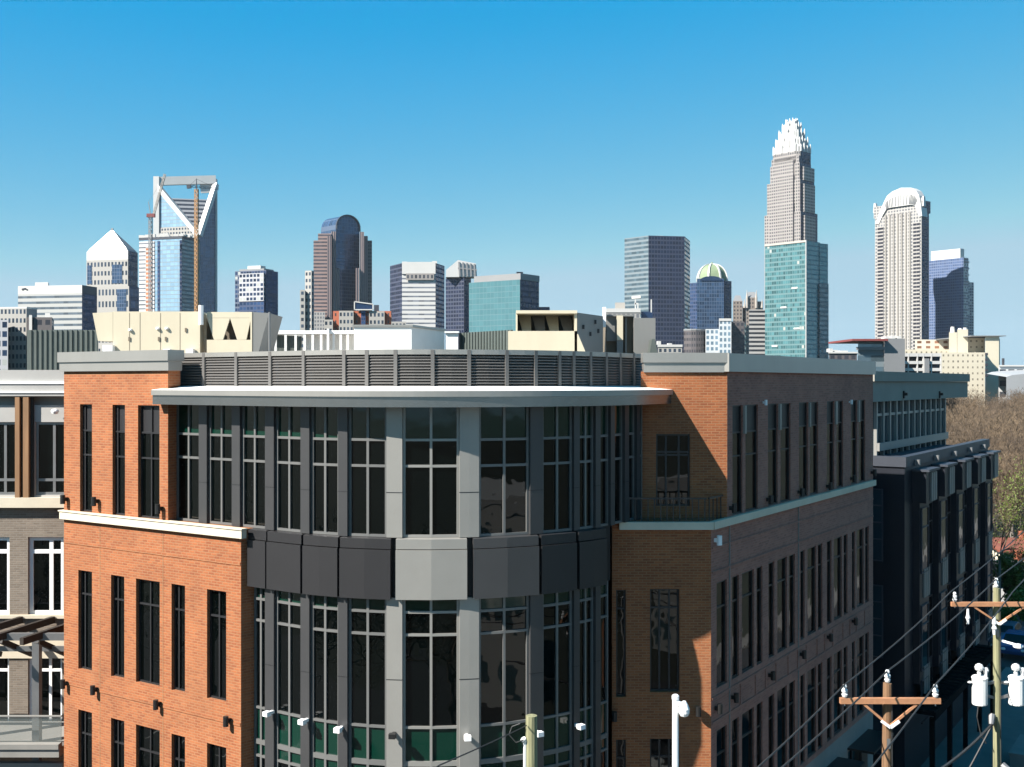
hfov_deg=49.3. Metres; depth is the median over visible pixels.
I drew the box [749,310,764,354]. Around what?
striped block
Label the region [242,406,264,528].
window
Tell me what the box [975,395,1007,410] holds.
bare tree
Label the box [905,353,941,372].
parking garage
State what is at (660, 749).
window
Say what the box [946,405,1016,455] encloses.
bare tree
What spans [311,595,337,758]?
bay window
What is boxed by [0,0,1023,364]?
sky
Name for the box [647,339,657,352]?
vent hood
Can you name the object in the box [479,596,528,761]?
bay window
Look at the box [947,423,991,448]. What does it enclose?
bare tree
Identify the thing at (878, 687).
window
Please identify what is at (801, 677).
window
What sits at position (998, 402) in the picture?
bare tree
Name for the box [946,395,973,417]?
bare tree
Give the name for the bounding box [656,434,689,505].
window
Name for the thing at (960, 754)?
wire
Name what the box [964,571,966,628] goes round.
window
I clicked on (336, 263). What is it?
vaulted tower
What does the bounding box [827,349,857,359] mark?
white roof shed
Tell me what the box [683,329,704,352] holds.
rounded block
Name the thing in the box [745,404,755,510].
window
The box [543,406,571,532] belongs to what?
bay window
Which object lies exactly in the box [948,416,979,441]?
bare tree
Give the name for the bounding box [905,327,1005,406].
cream hospital block
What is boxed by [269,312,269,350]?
vent pipe
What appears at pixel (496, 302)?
aqua glass block
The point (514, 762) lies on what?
bay window
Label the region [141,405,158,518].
window
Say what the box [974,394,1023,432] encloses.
bare tree
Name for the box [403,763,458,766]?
bay window
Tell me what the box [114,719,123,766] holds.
window
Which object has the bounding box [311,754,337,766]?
bay window
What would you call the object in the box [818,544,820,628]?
window
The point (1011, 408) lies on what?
bare tree
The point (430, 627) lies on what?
bay window
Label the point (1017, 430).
bare tree
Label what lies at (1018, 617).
ground
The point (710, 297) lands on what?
green dome tower
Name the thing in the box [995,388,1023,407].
bare tree
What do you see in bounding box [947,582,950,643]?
window
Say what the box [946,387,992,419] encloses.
bare tree
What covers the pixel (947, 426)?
bare tree
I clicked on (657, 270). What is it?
slate glass tower
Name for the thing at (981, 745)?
wire
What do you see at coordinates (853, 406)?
window
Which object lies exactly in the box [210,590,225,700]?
window
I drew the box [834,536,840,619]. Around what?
window
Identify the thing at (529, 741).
stub pole
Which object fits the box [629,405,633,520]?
bay window
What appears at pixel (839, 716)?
wire
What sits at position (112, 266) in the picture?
pyramid tower
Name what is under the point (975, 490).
window
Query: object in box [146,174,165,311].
tower crane
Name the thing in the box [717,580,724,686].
window
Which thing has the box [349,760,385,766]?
bay window
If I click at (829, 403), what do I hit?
window
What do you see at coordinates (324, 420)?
window
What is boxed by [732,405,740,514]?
window
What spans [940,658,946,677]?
window
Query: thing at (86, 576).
window
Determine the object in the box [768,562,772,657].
window
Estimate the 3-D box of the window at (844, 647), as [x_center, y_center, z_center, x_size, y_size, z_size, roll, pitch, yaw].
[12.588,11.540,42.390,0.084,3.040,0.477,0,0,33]
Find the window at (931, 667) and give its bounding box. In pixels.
[930,665,932,680]
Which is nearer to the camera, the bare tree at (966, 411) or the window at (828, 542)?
the window at (828, 542)
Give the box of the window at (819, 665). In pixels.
[818,663,820,747]
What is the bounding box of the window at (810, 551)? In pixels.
[807,546,814,634]
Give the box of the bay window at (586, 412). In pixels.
[580,406,592,528]
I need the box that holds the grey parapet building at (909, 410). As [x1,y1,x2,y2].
[873,371,969,455]
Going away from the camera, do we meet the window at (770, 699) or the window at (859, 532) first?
the window at (770, 699)
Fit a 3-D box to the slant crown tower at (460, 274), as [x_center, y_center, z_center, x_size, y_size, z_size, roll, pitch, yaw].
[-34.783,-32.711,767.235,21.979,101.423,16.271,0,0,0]
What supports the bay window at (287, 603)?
in the brick office building at (407, 557)
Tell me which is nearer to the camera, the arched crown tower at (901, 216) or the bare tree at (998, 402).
the bare tree at (998, 402)
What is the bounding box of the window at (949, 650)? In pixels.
[948,649,950,663]
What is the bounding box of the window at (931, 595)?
[929,594,932,658]
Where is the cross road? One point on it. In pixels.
(1008, 660)
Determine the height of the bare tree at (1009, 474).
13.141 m
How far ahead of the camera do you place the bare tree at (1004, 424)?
155.24 m
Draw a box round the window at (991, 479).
[991,479,992,529]
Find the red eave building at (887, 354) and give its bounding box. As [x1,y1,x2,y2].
[828,336,904,371]
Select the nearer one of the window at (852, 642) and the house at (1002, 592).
the window at (852, 642)
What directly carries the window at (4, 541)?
in the wing building at (31, 569)
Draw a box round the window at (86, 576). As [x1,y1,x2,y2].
[81,570,91,669]
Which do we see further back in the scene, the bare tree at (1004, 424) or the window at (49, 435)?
the bare tree at (1004, 424)
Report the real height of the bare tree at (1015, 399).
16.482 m
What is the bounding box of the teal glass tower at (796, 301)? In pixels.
[765,240,828,358]
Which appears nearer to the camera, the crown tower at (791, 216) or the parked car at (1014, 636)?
the parked car at (1014, 636)
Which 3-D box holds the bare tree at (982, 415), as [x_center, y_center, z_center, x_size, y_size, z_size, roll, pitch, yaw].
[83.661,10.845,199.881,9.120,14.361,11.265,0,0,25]
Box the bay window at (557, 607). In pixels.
[543,591,571,753]
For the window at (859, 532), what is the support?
in the brick office building at (407, 557)
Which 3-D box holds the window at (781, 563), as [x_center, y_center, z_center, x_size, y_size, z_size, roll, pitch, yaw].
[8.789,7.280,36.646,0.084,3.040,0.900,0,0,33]
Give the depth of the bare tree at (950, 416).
192.38 m
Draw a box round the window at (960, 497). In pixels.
[957,492,963,552]
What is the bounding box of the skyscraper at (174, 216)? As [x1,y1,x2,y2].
[153,175,218,312]
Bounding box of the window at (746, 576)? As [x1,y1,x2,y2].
[742,570,751,672]
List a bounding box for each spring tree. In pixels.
[992,455,1023,600]
[993,548,1023,599]
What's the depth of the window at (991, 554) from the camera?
66.10 m
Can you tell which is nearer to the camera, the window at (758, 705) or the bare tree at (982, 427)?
the window at (758, 705)
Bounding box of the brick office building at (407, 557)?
[57,349,893,766]
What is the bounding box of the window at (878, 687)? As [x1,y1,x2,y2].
[873,681,882,754]
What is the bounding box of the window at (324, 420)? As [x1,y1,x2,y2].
[311,407,337,534]
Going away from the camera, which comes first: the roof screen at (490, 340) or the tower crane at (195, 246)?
the roof screen at (490, 340)
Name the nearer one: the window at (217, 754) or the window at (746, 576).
the window at (217, 754)
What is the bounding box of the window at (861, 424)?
[859,400,863,481]
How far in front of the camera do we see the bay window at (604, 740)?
30.90 m
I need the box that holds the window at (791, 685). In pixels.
[789,681,793,766]
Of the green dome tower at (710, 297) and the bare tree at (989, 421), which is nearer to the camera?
the bare tree at (989, 421)
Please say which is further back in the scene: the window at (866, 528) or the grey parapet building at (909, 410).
the grey parapet building at (909, 410)
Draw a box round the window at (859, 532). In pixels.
[857,528,862,606]
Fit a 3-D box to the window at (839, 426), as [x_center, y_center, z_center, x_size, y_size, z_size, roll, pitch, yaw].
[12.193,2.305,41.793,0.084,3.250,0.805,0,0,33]
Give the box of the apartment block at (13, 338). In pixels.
[0,307,36,369]
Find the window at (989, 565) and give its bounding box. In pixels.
[986,559,991,614]
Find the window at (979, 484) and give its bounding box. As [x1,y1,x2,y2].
[979,484,979,536]
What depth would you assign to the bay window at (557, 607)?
29.60 m
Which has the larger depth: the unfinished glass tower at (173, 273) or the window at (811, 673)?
the unfinished glass tower at (173, 273)
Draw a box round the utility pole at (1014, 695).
[950,578,1023,766]
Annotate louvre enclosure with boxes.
[274,329,353,350]
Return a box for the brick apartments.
[324,301,405,363]
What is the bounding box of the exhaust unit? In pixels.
[602,307,654,353]
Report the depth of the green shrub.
78.22 m
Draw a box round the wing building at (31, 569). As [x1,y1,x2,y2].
[0,370,63,766]
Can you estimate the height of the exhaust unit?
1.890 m
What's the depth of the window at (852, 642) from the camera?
43.35 m
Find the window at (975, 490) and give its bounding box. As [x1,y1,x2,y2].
[973,486,978,543]
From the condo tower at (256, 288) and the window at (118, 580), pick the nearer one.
the window at (118, 580)
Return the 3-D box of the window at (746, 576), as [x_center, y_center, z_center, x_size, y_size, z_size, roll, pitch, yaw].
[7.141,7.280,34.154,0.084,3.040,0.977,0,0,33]
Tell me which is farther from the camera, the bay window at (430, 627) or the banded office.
the banded office
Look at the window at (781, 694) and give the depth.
36.80 m
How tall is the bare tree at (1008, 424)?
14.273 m
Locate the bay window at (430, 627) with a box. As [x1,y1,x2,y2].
[403,600,458,763]
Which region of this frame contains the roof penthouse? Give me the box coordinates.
[352,325,445,360]
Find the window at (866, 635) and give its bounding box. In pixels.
[865,632,867,708]
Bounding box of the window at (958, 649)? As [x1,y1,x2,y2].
[957,643,963,661]
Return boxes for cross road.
[988,620,1023,667]
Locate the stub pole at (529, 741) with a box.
[521,714,536,766]
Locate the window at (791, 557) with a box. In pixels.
[789,554,793,645]
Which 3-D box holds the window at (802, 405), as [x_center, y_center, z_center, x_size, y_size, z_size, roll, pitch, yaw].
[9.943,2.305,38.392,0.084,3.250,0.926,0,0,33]
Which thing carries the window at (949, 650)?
in the navy office building at (932, 523)
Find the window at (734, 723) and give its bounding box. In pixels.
[732,718,736,766]
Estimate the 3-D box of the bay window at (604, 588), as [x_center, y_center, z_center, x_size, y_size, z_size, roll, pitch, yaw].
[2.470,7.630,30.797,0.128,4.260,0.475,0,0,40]
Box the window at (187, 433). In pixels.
[176,405,198,521]
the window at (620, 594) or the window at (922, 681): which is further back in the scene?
the window at (922, 681)
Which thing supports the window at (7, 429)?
in the wing building at (31, 569)
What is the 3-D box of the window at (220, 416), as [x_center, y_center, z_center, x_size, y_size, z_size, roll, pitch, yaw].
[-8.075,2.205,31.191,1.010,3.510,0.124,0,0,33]
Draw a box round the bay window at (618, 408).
[615,405,621,523]
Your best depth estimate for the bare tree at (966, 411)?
239.52 m
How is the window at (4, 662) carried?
in the wing building at (31, 569)
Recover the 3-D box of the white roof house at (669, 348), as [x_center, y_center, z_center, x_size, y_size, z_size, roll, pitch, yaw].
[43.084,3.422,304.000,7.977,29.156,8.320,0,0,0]
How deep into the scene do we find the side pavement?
56.34 m
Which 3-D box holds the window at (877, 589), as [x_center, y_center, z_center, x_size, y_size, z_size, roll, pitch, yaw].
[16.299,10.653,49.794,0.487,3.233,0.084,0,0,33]
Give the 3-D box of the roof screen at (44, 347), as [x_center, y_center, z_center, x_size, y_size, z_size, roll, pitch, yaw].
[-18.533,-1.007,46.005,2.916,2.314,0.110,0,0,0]
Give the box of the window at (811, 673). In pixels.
[807,667,814,757]
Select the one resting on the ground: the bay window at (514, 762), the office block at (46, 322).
the office block at (46, 322)
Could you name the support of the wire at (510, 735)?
hanging from the stub pole at (529, 741)
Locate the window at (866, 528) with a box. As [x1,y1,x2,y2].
[865,526,867,601]
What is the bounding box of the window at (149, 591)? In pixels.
[139,579,159,685]
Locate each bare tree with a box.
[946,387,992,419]
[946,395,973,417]
[946,396,986,434]
[946,405,964,444]
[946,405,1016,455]
[946,410,1009,461]
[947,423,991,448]
[947,425,1015,511]
[948,389,984,432]
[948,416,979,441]
[954,403,978,420]
[954,432,1019,505]
[955,411,999,437]
[957,409,1021,453]
[958,409,1023,439]
[964,414,1022,510]
[965,405,996,430]
[966,401,991,415]
[967,388,994,406]
[972,433,1022,527]
[973,423,1023,481]
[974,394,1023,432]
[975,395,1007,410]
[983,438,1018,510]
[984,411,1023,502]
[987,394,1013,411]
[988,404,1023,433]
[991,394,1023,426]
[992,416,1023,454]
[993,435,1023,529]
[993,436,1023,536]
[993,442,1023,528]
[993,452,1002,536]
[993,455,1023,532]
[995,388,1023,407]
[995,418,1023,451]
[1001,390,1023,408]
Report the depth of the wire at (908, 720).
27.85 m
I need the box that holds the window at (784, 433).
[780,403,788,501]
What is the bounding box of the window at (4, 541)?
[0,537,8,613]
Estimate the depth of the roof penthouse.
44.50 m
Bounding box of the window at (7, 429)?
[0,422,14,494]
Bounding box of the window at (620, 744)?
[616,740,625,766]
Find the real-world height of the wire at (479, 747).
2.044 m
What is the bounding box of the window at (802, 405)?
[799,402,806,496]
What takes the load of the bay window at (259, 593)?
in the brick office building at (407, 557)
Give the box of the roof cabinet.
[444,331,459,348]
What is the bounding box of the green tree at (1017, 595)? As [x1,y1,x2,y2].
[1000,586,1023,625]
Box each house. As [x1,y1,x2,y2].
[657,341,681,352]
[992,531,1023,559]
[993,550,1023,601]
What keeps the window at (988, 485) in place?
in the navy office building at (932, 523)
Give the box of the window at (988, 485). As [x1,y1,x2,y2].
[986,481,991,535]
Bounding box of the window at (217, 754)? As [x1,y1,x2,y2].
[210,744,225,766]
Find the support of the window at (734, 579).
in the brick office building at (407, 557)
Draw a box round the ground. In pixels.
[988,495,1023,686]
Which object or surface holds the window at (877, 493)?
in the navy office building at (932, 523)
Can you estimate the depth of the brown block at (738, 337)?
480.00 m
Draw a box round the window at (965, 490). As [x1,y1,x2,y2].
[964,489,966,545]
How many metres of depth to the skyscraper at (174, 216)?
1012.08 m
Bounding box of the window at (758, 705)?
[757,702,760,766]
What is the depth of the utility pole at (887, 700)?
27.80 m
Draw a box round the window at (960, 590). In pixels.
[957,577,963,639]
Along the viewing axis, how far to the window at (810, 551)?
39.23 m
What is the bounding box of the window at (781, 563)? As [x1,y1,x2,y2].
[777,557,785,652]
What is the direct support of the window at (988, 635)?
in the navy office building at (932, 523)
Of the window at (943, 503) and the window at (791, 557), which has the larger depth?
the window at (943, 503)
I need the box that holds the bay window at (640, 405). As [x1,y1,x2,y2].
[640,405,641,517]
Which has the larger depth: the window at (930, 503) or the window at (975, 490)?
the window at (975, 490)
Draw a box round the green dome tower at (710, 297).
[690,262,731,328]
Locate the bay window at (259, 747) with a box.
[254,741,264,766]
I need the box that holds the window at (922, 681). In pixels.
[921,675,928,723]
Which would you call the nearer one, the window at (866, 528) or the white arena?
the window at (866, 528)
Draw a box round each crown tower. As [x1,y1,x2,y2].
[445,260,476,348]
[764,118,816,309]
[873,188,930,348]
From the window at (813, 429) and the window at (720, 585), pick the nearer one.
the window at (720, 585)
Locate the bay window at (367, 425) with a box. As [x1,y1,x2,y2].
[349,407,385,536]
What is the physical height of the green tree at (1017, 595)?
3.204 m
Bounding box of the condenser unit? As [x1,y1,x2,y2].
[508,310,602,375]
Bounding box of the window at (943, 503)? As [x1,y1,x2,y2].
[940,499,946,562]
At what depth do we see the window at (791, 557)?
37.60 m
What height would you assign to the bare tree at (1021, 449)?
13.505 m
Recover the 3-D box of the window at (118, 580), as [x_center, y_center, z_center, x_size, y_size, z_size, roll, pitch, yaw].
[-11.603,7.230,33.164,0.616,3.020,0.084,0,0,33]
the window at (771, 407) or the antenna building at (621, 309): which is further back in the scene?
the antenna building at (621, 309)
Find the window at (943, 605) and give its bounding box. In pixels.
[940,589,946,654]
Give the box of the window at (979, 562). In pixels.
[979,562,979,615]
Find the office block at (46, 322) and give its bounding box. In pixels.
[27,313,53,329]
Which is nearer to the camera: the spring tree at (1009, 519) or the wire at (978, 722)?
the wire at (978, 722)
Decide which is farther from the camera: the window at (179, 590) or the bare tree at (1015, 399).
the bare tree at (1015, 399)
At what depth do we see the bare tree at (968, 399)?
322.69 m
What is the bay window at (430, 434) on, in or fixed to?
in the brick office building at (407, 557)
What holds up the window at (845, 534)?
in the brick office building at (407, 557)
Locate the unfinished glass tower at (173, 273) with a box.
[139,233,199,311]
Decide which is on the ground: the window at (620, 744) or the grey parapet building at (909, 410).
the grey parapet building at (909, 410)
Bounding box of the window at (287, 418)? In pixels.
[276,406,299,531]
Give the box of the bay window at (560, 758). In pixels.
[543,747,571,766]
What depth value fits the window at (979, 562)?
63.07 m
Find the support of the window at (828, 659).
in the brick office building at (407, 557)
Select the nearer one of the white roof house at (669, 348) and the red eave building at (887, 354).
the red eave building at (887, 354)
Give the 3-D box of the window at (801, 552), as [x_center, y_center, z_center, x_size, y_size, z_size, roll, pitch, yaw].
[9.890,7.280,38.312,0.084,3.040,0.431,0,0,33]
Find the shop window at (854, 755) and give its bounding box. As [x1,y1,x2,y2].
[848,751,861,760]
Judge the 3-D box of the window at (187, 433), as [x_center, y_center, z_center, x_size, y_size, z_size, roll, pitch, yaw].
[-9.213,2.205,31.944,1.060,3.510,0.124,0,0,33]
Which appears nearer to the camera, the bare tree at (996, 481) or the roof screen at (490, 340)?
the roof screen at (490, 340)
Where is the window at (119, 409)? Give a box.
[115,405,124,514]
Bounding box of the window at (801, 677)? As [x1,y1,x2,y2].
[800,675,802,763]
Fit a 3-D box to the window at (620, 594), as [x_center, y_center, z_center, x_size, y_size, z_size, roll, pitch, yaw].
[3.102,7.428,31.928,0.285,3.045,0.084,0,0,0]
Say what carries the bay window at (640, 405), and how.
in the brick office building at (407, 557)
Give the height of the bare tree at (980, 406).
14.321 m
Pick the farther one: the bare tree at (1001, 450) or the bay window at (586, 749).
the bare tree at (1001, 450)
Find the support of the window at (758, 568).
in the brick office building at (407, 557)
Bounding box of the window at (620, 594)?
[616,590,625,695]
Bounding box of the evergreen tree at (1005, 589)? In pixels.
[1001,560,1023,592]
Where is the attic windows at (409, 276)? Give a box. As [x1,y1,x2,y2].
[406,273,433,279]
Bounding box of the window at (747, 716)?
[742,708,751,766]
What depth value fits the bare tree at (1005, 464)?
117.75 m
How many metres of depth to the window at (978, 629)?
60.30 m
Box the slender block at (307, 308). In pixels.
[300,271,313,350]
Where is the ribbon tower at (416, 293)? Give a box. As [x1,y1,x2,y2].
[390,261,443,328]
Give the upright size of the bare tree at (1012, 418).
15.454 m
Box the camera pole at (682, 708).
[672,694,689,766]
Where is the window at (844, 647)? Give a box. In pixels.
[844,647,845,725]
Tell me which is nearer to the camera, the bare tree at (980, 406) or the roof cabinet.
the roof cabinet
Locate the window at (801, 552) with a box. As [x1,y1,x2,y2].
[800,551,802,638]
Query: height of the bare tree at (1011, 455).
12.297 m
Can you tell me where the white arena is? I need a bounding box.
[987,358,1023,403]
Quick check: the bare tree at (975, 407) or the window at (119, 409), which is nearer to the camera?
the window at (119, 409)
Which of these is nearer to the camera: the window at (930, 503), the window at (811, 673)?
the window at (811, 673)
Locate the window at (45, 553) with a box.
[29,537,62,613]
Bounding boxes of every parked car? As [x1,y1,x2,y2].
[988,620,1023,644]
[1001,629,1023,656]
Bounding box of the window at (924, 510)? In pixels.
[921,506,928,573]
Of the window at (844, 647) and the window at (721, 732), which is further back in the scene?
the window at (844, 647)
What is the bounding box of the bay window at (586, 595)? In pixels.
[580,587,592,744]
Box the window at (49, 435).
[36,422,63,494]
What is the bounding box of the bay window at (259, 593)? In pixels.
[254,587,264,742]
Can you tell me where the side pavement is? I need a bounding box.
[920,667,1023,766]
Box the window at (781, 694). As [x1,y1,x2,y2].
[777,686,785,766]
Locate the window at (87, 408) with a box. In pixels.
[83,404,91,511]
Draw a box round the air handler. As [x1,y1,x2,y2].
[93,305,281,352]
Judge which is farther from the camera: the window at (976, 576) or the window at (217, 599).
the window at (976, 576)
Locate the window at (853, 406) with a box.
[851,400,855,483]
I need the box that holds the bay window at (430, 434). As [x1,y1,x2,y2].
[403,407,458,536]
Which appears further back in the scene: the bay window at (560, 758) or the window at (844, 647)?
the window at (844, 647)
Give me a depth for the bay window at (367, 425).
28.73 m
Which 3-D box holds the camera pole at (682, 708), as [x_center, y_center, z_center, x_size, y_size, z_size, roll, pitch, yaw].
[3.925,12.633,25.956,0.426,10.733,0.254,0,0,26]
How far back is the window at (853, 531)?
43.35 m
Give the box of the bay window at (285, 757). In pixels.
[276,746,299,766]
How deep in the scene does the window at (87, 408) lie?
34.05 m
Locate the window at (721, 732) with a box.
[717,726,724,766]
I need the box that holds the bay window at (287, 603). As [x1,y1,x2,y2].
[276,590,299,751]
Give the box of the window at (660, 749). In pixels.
[650,739,671,766]
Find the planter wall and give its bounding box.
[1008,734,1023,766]
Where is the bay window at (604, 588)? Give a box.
[601,581,607,736]
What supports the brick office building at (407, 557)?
on the ground
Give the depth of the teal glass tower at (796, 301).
628.24 m
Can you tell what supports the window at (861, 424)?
in the brick office building at (407, 557)
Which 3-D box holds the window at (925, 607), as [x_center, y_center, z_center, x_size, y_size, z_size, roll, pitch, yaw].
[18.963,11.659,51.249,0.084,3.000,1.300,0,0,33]
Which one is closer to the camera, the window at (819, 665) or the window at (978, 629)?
the window at (819, 665)
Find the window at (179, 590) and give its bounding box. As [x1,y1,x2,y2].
[174,584,184,690]
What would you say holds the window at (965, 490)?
in the navy office building at (932, 523)
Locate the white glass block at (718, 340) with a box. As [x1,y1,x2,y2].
[705,318,730,352]
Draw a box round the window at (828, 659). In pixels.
[827,657,829,740]
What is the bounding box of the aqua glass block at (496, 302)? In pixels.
[469,272,549,331]
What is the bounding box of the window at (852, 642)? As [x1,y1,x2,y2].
[852,642,853,719]
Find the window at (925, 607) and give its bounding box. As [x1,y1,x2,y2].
[921,601,928,671]
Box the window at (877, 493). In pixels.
[873,488,882,561]
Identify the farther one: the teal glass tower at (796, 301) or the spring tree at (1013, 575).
the teal glass tower at (796, 301)
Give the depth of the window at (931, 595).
53.41 m
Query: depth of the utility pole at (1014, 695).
36.83 m
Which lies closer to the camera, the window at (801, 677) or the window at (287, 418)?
the window at (287, 418)
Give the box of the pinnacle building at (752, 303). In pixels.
[733,290,762,353]
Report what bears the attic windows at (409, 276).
in the ribbon tower at (416, 293)
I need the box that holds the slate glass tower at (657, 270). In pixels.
[624,236,689,352]
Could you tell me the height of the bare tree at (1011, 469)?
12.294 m
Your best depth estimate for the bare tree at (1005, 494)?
124.15 m
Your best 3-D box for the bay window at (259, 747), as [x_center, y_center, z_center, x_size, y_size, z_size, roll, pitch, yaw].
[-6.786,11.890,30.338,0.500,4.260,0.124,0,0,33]
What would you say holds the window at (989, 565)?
in the navy office building at (932, 523)
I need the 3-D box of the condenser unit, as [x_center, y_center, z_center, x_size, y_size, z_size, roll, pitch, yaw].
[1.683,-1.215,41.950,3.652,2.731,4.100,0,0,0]
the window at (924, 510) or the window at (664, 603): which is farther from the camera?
the window at (924, 510)
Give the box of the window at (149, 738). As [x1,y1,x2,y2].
[139,725,159,766]
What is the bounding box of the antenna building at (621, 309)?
[606,299,651,360]
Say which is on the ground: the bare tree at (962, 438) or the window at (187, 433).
the bare tree at (962, 438)
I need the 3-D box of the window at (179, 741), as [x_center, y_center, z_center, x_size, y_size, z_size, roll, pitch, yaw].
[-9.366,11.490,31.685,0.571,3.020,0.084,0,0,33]
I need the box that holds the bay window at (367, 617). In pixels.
[349,598,385,762]
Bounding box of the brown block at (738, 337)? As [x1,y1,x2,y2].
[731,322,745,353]
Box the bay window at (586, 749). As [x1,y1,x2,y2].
[580,741,592,766]
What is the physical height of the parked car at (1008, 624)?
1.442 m
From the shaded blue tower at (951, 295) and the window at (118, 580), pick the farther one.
the shaded blue tower at (951, 295)
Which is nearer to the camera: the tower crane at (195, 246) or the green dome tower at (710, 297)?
the tower crane at (195, 246)
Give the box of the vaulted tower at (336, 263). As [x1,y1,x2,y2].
[313,215,371,329]
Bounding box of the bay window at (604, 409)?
[601,406,607,525]
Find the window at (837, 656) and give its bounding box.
[834,650,840,734]
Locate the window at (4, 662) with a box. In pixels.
[0,658,8,720]
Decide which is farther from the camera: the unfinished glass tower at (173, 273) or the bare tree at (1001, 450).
the unfinished glass tower at (173, 273)
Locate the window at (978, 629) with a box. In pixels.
[973,629,978,646]
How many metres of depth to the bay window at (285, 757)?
29.79 m
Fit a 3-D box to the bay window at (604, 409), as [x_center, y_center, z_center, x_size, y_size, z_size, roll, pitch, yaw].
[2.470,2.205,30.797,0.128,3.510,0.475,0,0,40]
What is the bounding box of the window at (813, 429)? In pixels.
[810,402,816,494]
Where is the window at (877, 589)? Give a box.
[873,585,882,657]
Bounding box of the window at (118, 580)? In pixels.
[114,575,123,677]
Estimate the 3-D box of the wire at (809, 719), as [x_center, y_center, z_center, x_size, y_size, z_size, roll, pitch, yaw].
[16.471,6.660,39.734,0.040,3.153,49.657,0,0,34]
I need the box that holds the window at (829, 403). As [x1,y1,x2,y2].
[827,401,832,489]
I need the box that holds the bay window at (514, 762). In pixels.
[479,757,522,766]
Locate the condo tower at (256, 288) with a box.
[235,266,277,367]
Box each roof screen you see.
[27,330,97,369]
[459,330,512,360]
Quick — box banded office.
[18,282,96,329]
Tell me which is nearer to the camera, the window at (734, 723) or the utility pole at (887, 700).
the utility pole at (887, 700)
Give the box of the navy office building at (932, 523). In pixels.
[873,439,1000,766]
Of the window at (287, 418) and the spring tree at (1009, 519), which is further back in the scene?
the spring tree at (1009, 519)
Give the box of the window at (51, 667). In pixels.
[29,658,61,720]
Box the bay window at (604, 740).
[601,735,607,766]
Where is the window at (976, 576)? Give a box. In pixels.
[973,567,978,625]
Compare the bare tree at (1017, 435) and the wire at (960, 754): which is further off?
the bare tree at (1017, 435)
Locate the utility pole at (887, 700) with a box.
[839,669,940,766]
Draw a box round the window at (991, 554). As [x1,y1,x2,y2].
[991,554,992,601]
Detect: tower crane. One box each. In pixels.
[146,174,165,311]
[186,178,218,311]
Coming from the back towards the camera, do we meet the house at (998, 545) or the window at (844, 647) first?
the house at (998, 545)
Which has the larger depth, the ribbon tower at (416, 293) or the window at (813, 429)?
the ribbon tower at (416, 293)
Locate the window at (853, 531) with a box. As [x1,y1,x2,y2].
[852,531,853,609]
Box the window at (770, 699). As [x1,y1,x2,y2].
[768,694,772,766]
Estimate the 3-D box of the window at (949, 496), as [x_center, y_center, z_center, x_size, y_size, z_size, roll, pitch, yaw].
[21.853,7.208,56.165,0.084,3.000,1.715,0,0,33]
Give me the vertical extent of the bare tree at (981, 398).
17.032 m
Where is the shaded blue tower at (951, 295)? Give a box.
[929,248,973,339]
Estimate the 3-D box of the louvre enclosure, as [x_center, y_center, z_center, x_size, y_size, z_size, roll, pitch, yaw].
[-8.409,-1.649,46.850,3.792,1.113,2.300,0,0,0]
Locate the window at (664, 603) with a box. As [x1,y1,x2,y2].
[650,589,678,690]
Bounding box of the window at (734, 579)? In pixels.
[732,575,736,677]
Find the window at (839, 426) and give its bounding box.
[837,401,841,487]
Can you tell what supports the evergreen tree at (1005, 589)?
on the ground
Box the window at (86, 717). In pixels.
[81,710,91,766]
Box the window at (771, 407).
[768,404,775,504]
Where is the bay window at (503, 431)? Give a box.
[479,407,528,535]
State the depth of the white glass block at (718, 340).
470.00 m
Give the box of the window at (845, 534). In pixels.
[844,534,845,613]
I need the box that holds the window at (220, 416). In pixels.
[209,405,231,524]
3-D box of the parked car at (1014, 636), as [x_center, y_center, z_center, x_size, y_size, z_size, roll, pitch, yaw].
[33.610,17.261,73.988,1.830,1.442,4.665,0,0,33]
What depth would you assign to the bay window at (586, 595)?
30.31 m
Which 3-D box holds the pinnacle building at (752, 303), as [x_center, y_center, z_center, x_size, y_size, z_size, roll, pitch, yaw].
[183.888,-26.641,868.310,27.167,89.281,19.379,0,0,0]
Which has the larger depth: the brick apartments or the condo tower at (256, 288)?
the condo tower at (256, 288)
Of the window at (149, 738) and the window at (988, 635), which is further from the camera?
the window at (988, 635)
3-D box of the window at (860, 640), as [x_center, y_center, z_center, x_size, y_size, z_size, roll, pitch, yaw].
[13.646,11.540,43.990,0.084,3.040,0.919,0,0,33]
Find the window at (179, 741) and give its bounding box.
[174,734,184,766]
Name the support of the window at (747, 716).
in the brick office building at (407, 557)
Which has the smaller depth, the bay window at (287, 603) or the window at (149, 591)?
the bay window at (287, 603)
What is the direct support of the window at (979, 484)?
in the navy office building at (932, 523)
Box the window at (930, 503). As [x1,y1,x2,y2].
[929,501,932,565]
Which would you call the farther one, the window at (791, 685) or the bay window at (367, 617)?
the window at (791, 685)
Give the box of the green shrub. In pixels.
[1001,607,1018,620]
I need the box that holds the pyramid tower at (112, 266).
[86,228,138,350]
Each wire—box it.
[436,725,526,766]
[509,723,523,742]
[757,531,1023,766]
[781,558,1023,766]
[871,579,1023,766]
[942,724,992,766]
[969,727,991,766]
[977,706,985,742]
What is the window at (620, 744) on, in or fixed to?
in the brick office building at (407, 557)
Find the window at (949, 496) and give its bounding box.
[947,495,950,554]
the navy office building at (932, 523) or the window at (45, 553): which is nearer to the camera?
the window at (45, 553)
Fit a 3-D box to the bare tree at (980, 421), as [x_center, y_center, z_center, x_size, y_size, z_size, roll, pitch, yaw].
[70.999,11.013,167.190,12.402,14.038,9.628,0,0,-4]
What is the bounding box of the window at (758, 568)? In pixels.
[757,566,760,663]
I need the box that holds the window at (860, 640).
[857,636,862,714]
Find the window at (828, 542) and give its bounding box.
[827,540,829,623]
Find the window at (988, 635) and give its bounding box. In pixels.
[986,619,991,640]

